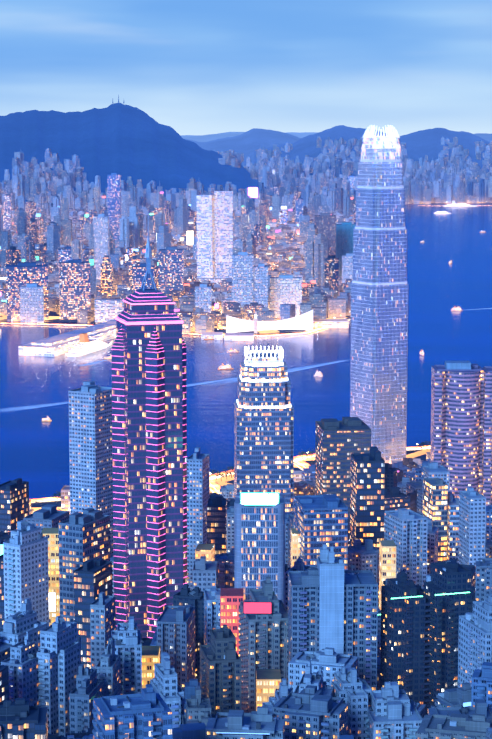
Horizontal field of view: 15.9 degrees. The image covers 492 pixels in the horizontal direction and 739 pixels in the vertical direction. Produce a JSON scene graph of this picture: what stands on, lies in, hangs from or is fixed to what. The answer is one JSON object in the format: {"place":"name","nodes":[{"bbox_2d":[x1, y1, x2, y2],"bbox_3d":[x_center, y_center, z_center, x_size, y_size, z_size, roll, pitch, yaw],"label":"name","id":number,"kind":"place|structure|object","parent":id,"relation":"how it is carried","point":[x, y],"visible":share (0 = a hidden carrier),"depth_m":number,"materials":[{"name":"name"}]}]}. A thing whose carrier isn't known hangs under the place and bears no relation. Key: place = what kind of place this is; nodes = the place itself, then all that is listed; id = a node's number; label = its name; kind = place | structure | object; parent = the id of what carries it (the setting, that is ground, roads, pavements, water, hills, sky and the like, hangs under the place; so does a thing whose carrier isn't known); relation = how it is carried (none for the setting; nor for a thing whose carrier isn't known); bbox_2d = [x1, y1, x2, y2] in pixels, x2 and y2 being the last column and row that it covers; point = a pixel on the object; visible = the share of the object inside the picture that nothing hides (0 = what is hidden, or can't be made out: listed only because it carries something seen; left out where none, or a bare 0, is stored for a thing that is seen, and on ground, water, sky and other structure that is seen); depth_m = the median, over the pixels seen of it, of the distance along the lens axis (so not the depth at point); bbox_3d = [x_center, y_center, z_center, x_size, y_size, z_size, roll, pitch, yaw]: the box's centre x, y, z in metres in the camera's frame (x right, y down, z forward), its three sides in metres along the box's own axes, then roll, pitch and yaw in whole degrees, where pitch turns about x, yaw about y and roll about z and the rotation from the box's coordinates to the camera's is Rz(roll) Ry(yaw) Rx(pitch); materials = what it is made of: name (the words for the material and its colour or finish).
{"place":"outdoors","nodes":[
{"label":"outdoors","id":0,"kind":"place"},
{"bbox_2d":[0,103,265,201],"bbox_3d":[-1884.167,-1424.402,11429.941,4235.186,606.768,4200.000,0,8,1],"label":"mountain","id":1,"kind":"structure","parent":0,"point":[126,141],"depth_m":10626.64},
{"bbox_2d":[31,448,430,510],"bbox_3d":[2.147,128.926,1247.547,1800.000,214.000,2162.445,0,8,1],"label":"island ground","id":2,"kind":"structure","parent":0,"point":[416,453],"depth_m":2047.70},
{"bbox_2d":[111,223,186,638],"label":"tower","id":3,"kind":"structure","parent":2,"relation":"on","point":[149,422],"depth_m":1092.24,"materials":[{"name":"purple glass"}]},
{"bbox_2d":[222,469,233,478],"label":"waterfront tree","id":4,"kind":"object","parent":2,"relation":"on","point":[226,473],"visible":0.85,"depth_m":2041.47,"materials":[{"name":"green plant"}]},
{"bbox_2d":[0,187,469,622],"bbox_3d":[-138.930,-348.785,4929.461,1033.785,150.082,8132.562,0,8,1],"label":"illuminated signs","id":5,"kind":"object","parent":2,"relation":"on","point":[257,607],"visible":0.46,"depth_m":938.54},
{"bbox_2d":[0,361,491,738],"bbox_3d":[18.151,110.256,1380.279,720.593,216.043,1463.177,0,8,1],"label":"city buildings","id":6,"kind":"structure","parent":2,"relation":"on","point":[326,651],"depth_m":941.05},
{"bbox_2d":[234,492,284,604],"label":"building","id":7,"kind":"structure","parent":2,"relation":"on","point":[259,537],"depth_m":1010.59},
{"bbox_2d":[234,346,293,514],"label":"skyscraper","id":8,"kind":"structure","parent":2,"relation":"on","point":[263,434],"depth_m":1510.39,"materials":[{"name":"blue glass"}]},
{"bbox_2d":[350,125,407,463],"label":"skyscraper","id":9,"kind":"structure","parent":2,"relation":"on","point":[379,346],"depth_m":2109.42,"materials":[{"name":"grey glass"}]},
{"bbox_2d":[416,442,426,450],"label":"waterfront tree","id":10,"kind":"object","parent":2,"relation":"on","point":[421,444],"visible":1,"depth_m":2221.58,"materials":[{"name":"green plant"}]},
{"bbox_2d":[185,128,300,167],"bbox_3d":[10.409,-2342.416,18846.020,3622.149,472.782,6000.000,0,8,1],"label":"mountain","id":11,"kind":"structure","parent":0,"point":[249,143],"depth_m":18125.00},
{"bbox_2d":[0,202,485,333],"bbox_3d":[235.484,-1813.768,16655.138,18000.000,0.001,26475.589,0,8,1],"label":"shoreline","id":12,"kind":"structure","parent":0,"point":[53,316],"depth_m":3803.57,"materials":[{"name":"beige concrete"}]},
{"bbox_2d":[0,169,356,355],"bbox_3d":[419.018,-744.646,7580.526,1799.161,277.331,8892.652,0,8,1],"label":"waterfront buildings","id":13,"kind":"structure","parent":12,"relation":"on","point":[218,260],"depth_m":3811.41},
{"bbox_2d":[0,136,491,332],"bbox_3d":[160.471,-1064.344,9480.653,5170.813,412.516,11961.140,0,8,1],"label":"city buildings","id":14,"kind":"structure","parent":12,"relation":"on","point":[275,230],"depth_m":7064.01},
{"bbox_2d":[0,205,487,509],"bbox_3d":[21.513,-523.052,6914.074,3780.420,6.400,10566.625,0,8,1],"label":"city roads","id":15,"kind":"structure","parent":0,"point":[299,462],"depth_m":2159.75,"materials":[{"name":"asphalt"}]},
{"bbox_2d":[0,203,491,498],"bbox_3d":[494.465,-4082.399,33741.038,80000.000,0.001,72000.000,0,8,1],"label":"sea water","id":16,"kind":"structure","parent":0,"point":[34,450],"depth_m":3101.85,"materials":[{"name":"blue liquid"}]},
{"bbox_2d":[0,308,491,411],"bbox_3d":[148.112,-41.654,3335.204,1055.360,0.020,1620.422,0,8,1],"label":"boat wakes","id":17,"kind":"object","parent":16,"relation":"on","point":[194,384],"visible":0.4,"depth_m":2874.46,"materials":[{"name":"white"}]},
{"bbox_2d":[41,201,484,421],"bbox_3d":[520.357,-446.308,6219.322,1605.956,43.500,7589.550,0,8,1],"label":"boats","id":18,"kind":"object","parent":16,"relation":"on","point":[86,345],"visible":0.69,"depth_m":3255.03,"materials":[{"name":"white"}]},
{"bbox_2d":[0,0,491,135],"label":"sky","id":19,"kind":"structure","parent":0,"point":[195,67],"materials":[{"name":"blue"}]},
{"bbox_2d":[181,132,317,141],"bbox_3d":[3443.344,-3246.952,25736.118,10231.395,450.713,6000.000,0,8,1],"label":"mountain","id":20,"kind":"structure","parent":0,"point":[204,138],"depth_m":25464.01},
{"bbox_2d":[302,163,341,174],"bbox_3d":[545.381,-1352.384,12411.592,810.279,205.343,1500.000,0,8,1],"label":"hill","id":21,"kind":"structure","parent":0,"point":[321,167],"depth_m":12228.27,"materials":[{"name":"blue"}]},
{"bbox_2d":[254,125,490,171],"bbox_3d":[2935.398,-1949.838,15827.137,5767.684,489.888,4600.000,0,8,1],"label":"mountain","id":22,"kind":"structure","parent":0,"point":[422,143],"depth_m":15275.23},
{"bbox_2d":[474,133,491,141],"bbox_3d":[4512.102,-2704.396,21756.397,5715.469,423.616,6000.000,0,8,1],"label":"mountain","id":23,"kind":"structure","parent":0,"point":[486,136],"depth_m":21386.42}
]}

